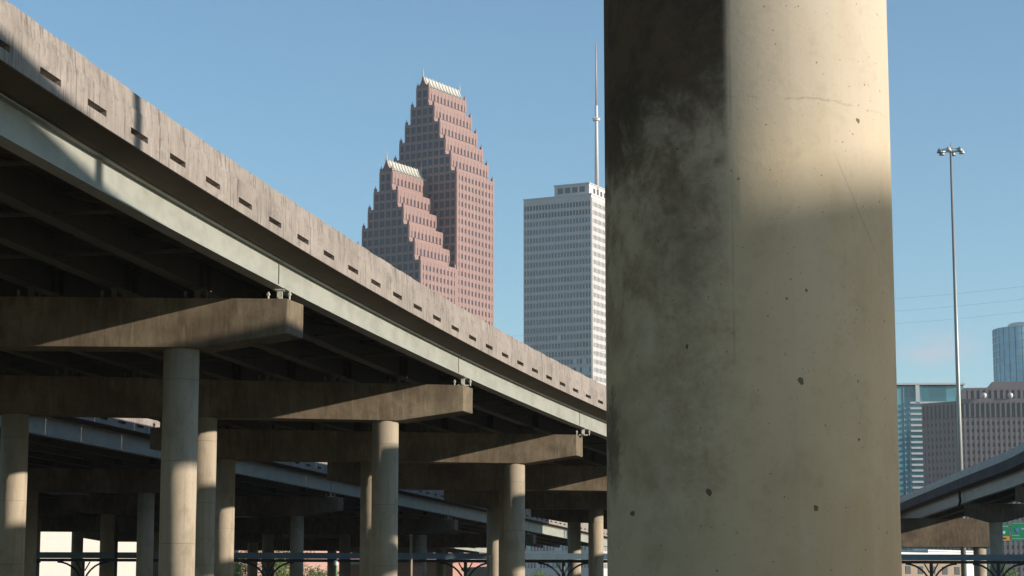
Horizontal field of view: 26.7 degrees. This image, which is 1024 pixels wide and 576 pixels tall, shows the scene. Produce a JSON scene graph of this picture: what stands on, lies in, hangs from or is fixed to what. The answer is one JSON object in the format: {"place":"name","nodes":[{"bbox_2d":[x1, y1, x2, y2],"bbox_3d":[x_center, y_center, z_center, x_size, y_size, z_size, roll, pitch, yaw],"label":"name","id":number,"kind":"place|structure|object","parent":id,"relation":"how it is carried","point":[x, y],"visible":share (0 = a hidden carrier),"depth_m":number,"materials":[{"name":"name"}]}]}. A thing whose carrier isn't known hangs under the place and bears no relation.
{"place":"outdoors","nodes":[
{"label":"outdoors","id":0,"kind":"place"},
{"bbox_2d":[39,532,136,575],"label":"warehouse","id":1,"kind":"structure","parent":0,"point":[55,541],"depth_m":592.44,"materials":[{"name":"white metal"}]},
{"bbox_2d":[38,493,486,552],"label":"elevated highway","id":2,"kind":"structure","parent":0,"point":[48,496],"depth_m":268.40,"materials":[{"name":"concrete"}]},
{"bbox_2d":[234,551,338,575],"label":"brick building","id":3,"kind":"structure","parent":0,"point":[322,565],"depth_m":436.23,"materials":[{"name":"red brick"}]},
{"bbox_2d":[350,562,425,575],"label":"brick building","id":4,"kind":"structure","parent":0,"point":[403,569],"depth_m":204.25,"materials":[{"name":"red brick"}]},
{"bbox_2d":[426,559,479,575],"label":"brick building","id":5,"kind":"structure","parent":0,"point":[431,569],"depth_m":258.95,"materials":[{"name":"red brick"}]},
{"bbox_2d":[461,567,486,575],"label":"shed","id":6,"kind":"structure","parent":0,"point":[480,571],"depth_m":215.18,"materials":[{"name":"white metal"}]},
{"bbox_2d":[6,0,1023,387],"label":"sky","id":7,"kind":"structure","parent":0,"point":[310,98],"materials":[{"name":"blue"}]},
{"bbox_2d":[523,43,606,575],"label":"office tower","id":8,"kind":"structure","parent":0,"point":[564,262],"depth_m":1127.45,"materials":[{"name":"concrete"}]},
{"bbox_2d":[525,217,589,567],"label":"window","id":9,"kind":"structure","parent":8,"relation":"in","point":[589,217],"depth_m":1128.92,"materials":[{"name":"grey glass"}]},
{"bbox_2d":[525,201,589,567],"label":"window","id":10,"kind":"structure","parent":8,"relation":"in","point":[582,201],"depth_m":1132.23,"materials":[{"name":"grey glass"}]},
{"bbox_2d":[528,335,587,567],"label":"window","id":11,"kind":"structure","parent":8,"relation":"in","point":[558,335],"depth_m":1107.89,"materials":[{"name":"grey glass"}]},
{"bbox_2d":[531,352,587,567],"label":"window","id":12,"kind":"structure","parent":8,"relation":"in","point":[552,352],"depth_m":1112.23,"materials":[{"name":"grey glass"}]},
{"bbox_2d":[572,187,577,192],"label":"window","id":13,"kind":"structure","parent":8,"relation":"in","point":[574,189],"depth_m":1134.30,"materials":[{"name":"grey glass"}]},
{"bbox_2d":[579,186,584,191],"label":"window","id":14,"kind":"structure","parent":8,"relation":"in","point":[582,188],"depth_m":1132.50,"materials":[{"name":"grey glass"}]},
{"bbox_2d":[594,220,606,550],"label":"window","id":15,"kind":"structure","parent":8,"relation":"in","point":[596,220],"depth_m":1127.26,"materials":[{"name":"grey glass"}]},
{"bbox_2d":[897,383,964,550],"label":"glass building","id":16,"kind":"structure","parent":0,"point":[912,398],"depth_m":822.03,"materials":[{"name":"blue glass"}]},
{"bbox_2d":[901,552,960,575],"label":"tan building","id":17,"kind":"structure","parent":0,"point":[910,570],"depth_m":333.77,"materials":[{"name":"brick"}]},
{"bbox_2d":[905,566,910,573],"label":"window","id":18,"kind":"structure","parent":17,"relation":"in","point":[907,568],"depth_m":331.03,"materials":[{"name":"black glass"}]},
{"bbox_2d":[918,566,922,573],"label":"window","id":19,"kind":"structure","parent":17,"relation":"in","point":[919,571],"depth_m":332.53,"materials":[{"name":"black glass"}]},
{"bbox_2d":[942,567,947,573],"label":"window","id":20,"kind":"structure","parent":17,"relation":"in","point":[945,571],"depth_m":335.59,"materials":[{"name":"black glass"}]},
{"bbox_2d":[954,567,959,574],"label":"window","id":21,"kind":"structure","parent":17,"relation":"in","point":[956,569],"depth_m":337.06,"materials":[{"name":"black glass"}]},
{"bbox_2d":[901,550,973,575],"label":"white building","id":22,"kind":"structure","parent":0,"point":[970,569],"depth_m":421.37,"materials":[{"name":"metal"}]},
{"bbox_2d":[921,382,1023,575],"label":"office block","id":23,"kind":"structure","parent":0,"point":[992,417],"depth_m":701.12,"materials":[{"name":"grey concrete"}]},
{"bbox_2d":[925,422,957,549],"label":"window","id":24,"kind":"structure","parent":23,"relation":"in","point":[952,422],"depth_m":704.56,"materials":[{"name":"grey glass"}]},
{"bbox_2d":[961,404,963,417],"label":"window","id":25,"kind":"structure","parent":23,"relation":"in","point":[962,405],"depth_m":701.82,"materials":[{"name":"black glass"}]},
{"bbox_2d":[965,404,968,417],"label":"window","id":26,"kind":"structure","parent":23,"relation":"in","point":[966,405],"depth_m":701.64,"materials":[{"name":"black glass"}]},
{"bbox_2d":[971,404,973,416],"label":"window","id":27,"kind":"structure","parent":23,"relation":"in","point":[972,405],"depth_m":701.47,"materials":[{"name":"black glass"}]},
{"bbox_2d":[976,404,978,416],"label":"window","id":28,"kind":"structure","parent":23,"relation":"in","point":[977,405],"depth_m":701.30,"materials":[{"name":"black glass"}]},
{"bbox_2d":[981,403,984,416],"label":"window","id":29,"kind":"structure","parent":23,"relation":"in","point":[982,405],"depth_m":701.13,"materials":[{"name":"black glass"}]},
{"bbox_2d":[986,403,989,416],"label":"window","id":30,"kind":"structure","parent":23,"relation":"in","point":[987,404],"depth_m":700.96,"materials":[{"name":"black glass"}]},
{"bbox_2d":[991,403,994,416],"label":"window","id":31,"kind":"structure","parent":23,"relation":"in","point":[992,404],"depth_m":700.62,"materials":[{"name":"black glass"}]},
{"bbox_2d":[964,390,1023,575],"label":"window","id":32,"kind":"structure","parent":23,"relation":"in","point":[1018,547],"depth_m":693.64,"materials":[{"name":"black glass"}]},
{"bbox_2d":[996,403,999,416],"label":"window","id":33,"kind":"structure","parent":23,"relation":"in","point":[997,404],"depth_m":700.62,"materials":[{"name":"black glass"}]},
{"bbox_2d":[1001,403,1004,416],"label":"window","id":34,"kind":"structure","parent":23,"relation":"in","point":[1002,404],"depth_m":700.45,"materials":[{"name":"black glass"}]},
{"bbox_2d":[1006,403,1009,416],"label":"window","id":35,"kind":"structure","parent":23,"relation":"in","point":[1007,404],"depth_m":700.10,"materials":[{"name":"black glass"}]},
{"bbox_2d":[1012,403,1014,416],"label":"window","id":36,"kind":"structure","parent":23,"relation":"in","point":[1013,404],"depth_m":699.93,"materials":[{"name":"black glass"}]},
{"bbox_2d":[1017,403,1019,416],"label":"window","id":37,"kind":"structure","parent":23,"relation":"in","point":[1018,404],"depth_m":699.76,"materials":[{"name":"black glass"}]},
{"bbox_2d":[992,322,1023,381],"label":"glass tower","id":38,"kind":"structure","parent":0,"point":[1008,353],"depth_m":1195.62,"materials":[{"name":"blue glass"}]},
{"label":"ground","id":39,"kind":"structure","parent":0,"visible":0},
{"bbox_2d":[36,500,80,575],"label":"bridge pier","id":40,"kind":"structure","parent":39,"relation":"on","point":[49,509],"depth_m":173.95,"materials":[{"name":"concrete"}]},
{"bbox_2d":[24,468,160,575],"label":"bridge pier","id":41,"kind":"structure","parent":39,"relation":"on","point":[144,484],"depth_m":137.56,"materials":[{"name":"concrete"}]},
{"bbox_2d":[0,415,606,547],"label":"elevated highway","id":42,"kind":"structure","parent":41,"relation":"on","point":[89,442],"depth_m":156.08,"materials":[{"name":"concrete"}]},
{"bbox_2d":[41,515,159,575],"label":"bridge pier","id":43,"kind":"structure","parent":39,"relation":"on","point":[77,526],"depth_m":198.75,"materials":[{"name":"concrete"}]},
{"bbox_2d":[0,286,302,575],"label":"bridge pier","id":44,"kind":"structure","parent":39,"relation":"on","point":[182,334],"depth_m":64.46,"materials":[{"name":"concrete"}]},
{"bbox_2d":[0,0,606,465],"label":"elevated highway","id":45,"kind":"structure","parent":44,"relation":"on","point":[106,180],"depth_m":64.53,"materials":[{"name":"concrete"}]},
{"bbox_2d":[83,530,287,575],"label":"bridge pier","id":46,"kind":"structure","parent":39,"relation":"on","point":[252,540],"depth_m":225.82,"materials":[{"name":"concrete"}]},
{"bbox_2d":[59,492,343,575],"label":"bridge pier","id":47,"kind":"structure","parent":39,"relation":"on","point":[108,508],"depth_m":168.10,"materials":[{"name":"concrete"}]},
{"bbox_2d":[0,366,472,575],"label":"bridge pier","id":48,"kind":"structure","parent":39,"relation":"on","point":[385,409],"depth_m":85.53,"materials":[{"name":"concrete"}]},
{"bbox_2d":[233,551,261,575],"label":"tree","id":49,"kind":"object","parent":39,"relation":"on","point":[238,571],"visible":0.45,"depth_m":380.10,"materials":[{"name":"green plant"}]},
{"bbox_2d":[257,551,314,575],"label":"tree","id":50,"kind":"object","parent":39,"relation":"on","point":[280,570],"visible":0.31,"depth_m":376.45,"materials":[{"name":"green plant"}]},
{"bbox_2d":[234,538,359,575],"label":"bridge pier","id":51,"kind":"structure","parent":39,"relation":"on","point":[329,545],"depth_m":253.39,"materials":[{"name":"concrete"}]},
{"bbox_2d":[303,563,338,575],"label":"tree","id":52,"kind":"object","parent":39,"relation":"on","point":[312,573],"visible":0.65,"depth_m":386.62,"materials":[{"name":"green plant"}]},
{"bbox_2d":[234,515,457,575],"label":"bridge pier","id":53,"kind":"structure","parent":39,"relation":"on","point":[344,529],"depth_m":204.91,"materials":[{"name":"concrete"}]},
{"bbox_2d":[150,420,589,575],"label":"bridge pier","id":54,"kind":"structure","parent":39,"relation":"on","point":[514,454],"depth_m":107.76,"materials":[{"name":"concrete"}]},
{"bbox_2d":[358,70,493,566],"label":"stepped tower","id":55,"kind":"structure","parent":39,"relation":"on","point":[431,220],"depth_m":958.75,"materials":[{"name":"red stone"}]},
{"bbox_2d":[374,212,378,218],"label":"window","id":56,"kind":"structure","parent":55,"relation":"in","point":[376,215],"depth_m":940.25,"materials":[{"name":"grey glass"}]},
{"bbox_2d":[380,194,384,200],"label":"window","id":57,"kind":"structure","parent":55,"relation":"in","point":[382,197],"depth_m":939.91,"materials":[{"name":"grey glass"}]},
{"bbox_2d":[386,202,390,208],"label":"window","id":58,"kind":"structure","parent":55,"relation":"in","point":[388,205],"depth_m":937.73,"materials":[{"name":"grey glass"}]},
{"bbox_2d":[386,193,390,199],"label":"window","id":59,"kind":"structure","parent":55,"relation":"in","point":[388,196],"depth_m":938.19,"materials":[{"name":"grey glass"}]},
{"bbox_2d":[403,254,407,260],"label":"window","id":60,"kind":"structure","parent":55,"relation":"in","point":[405,257],"depth_m":929.53,"materials":[{"name":"grey glass"}]},
{"bbox_2d":[351,531,535,575],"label":"bridge pier","id":61,"kind":"structure","parent":39,"relation":"on","point":[440,543],"depth_m":241.79,"materials":[{"name":"concrete"}]},
{"bbox_2d":[327,460,606,575],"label":"bridge pier","id":62,"kind":"structure","parent":39,"relation":"on","point":[584,477],"depth_m":129.68,"materials":[{"name":"concrete"}]},
{"bbox_2d":[487,555,491,575],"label":"post","id":63,"kind":"object","parent":39,"relation":"on","point":[489,557],"visible":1,"depth_m":126.93,"materials":[{"name":"metal"}]},
{"bbox_2d":[444,490,606,575],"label":"bridge pier","id":64,"kind":"structure","parent":39,"relation":"on","point":[594,504],"depth_m":151.85,"materials":[{"name":"concrete"}]},
{"bbox_2d":[36,552,1023,575],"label":"walkway canopy","id":65,"kind":"object","parent":39,"relation":"on","point":[290,558],"visible":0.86,"depth_m":159.85,"materials":[{"name":"black metal"}]},
{"bbox_2d":[525,569,552,575],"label":"tree","id":66,"kind":"object","parent":39,"relation":"on","point":[539,574],"visible":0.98,"depth_m":386.65,"materials":[{"name":"green plant"}]},
{"bbox_2d":[531,509,606,575],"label":"bridge pier","id":67,"kind":"structure","parent":39,"relation":"on","point":[574,519],"depth_m":173.69,"materials":[{"name":"concrete"}]},
{"bbox_2d":[900,518,989,575],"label":"bridge pier","id":68,"kind":"structure","parent":39,"relation":"on","point":[973,533],"depth_m":203.88,"materials":[{"name":"concrete"}]},
{"bbox_2d":[937,142,966,575],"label":"mast light","id":69,"kind":"object","parent":39,"relation":"on","point":[948,149],"visible":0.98,"depth_m":236.80,"materials":[{"name":"metal"}]},
{"bbox_2d":[964,503,1023,575],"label":"bridge pier","id":70,"kind":"structure","parent":39,"relation":"on","point":[995,516],"depth_m":179.56,"materials":[{"name":"concrete"}]},
{"bbox_2d":[987,564,1018,575],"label":"tree","id":71,"kind":"object","parent":39,"relation":"on","point":[1012,573],"visible":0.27,"depth_m":257.68,"materials":[{"name":"green plant"}]},
{"bbox_2d":[987,522,1023,575],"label":"sign gantry","id":72,"kind":"object","parent":39,"relation":"on","point":[1017,531],"visible":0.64,"depth_m":298.33,"materials":[{"name":"metal"}]},
{"bbox_2d":[1015,487,1023,502],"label":"bridge pier","id":73,"kind":"structure","parent":39,"relation":"on","point":[1019,494],"depth_m":156.68,"materials":[{"name":"concrete"}]},
{"label":"gravel yard","id":74,"kind":"structure","parent":0,"visible":0},
{"bbox_2d":[604,0,901,575],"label":"bridge pillar","id":75,"kind":"structure","parent":74,"relation":"on","point":[751,406],"depth_m":7.88,"materials":[{"name":"concrete"}]},
{"bbox_3d":[25.797,0.632,48.467,5.516,17.276,1.788,0,-9,0],"label":"bridge pier","id":76,"kind":"object","parent":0,"visible":0},
{"bbox_2d":[900,442,1023,517],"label":"highway ramp","id":77,"kind":"structure","parent":76,"relation":"on","point":[997,479],"depth_m":182.07,"materials":[{"name":"concrete"}]},
{"label":"road","id":78,"kind":"structure","parent":0,"visible":0},
{"bbox_2d":[114,521,118,575],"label":"post","id":79,"kind":"object","parent":78,"relation":"on","point":[116,523],"visible":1,"depth_m":148.91,"materials":[{"name":"metal"}]},
{"bbox_2d":[333,560,337,575],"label":"street lamp","id":80,"kind":"object","parent":78,"relation":"on","point":[335,564],"visible":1,"depth_m":138.81,"materials":[{"name":"green metal"}]},
{"bbox_2d":[409,534,412,575],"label":"post","id":81,"kind":"object","parent":78,"relation":"on","point":[411,548],"visible":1,"depth_m":148.90,"materials":[{"name":"grey metal"}]}
]}

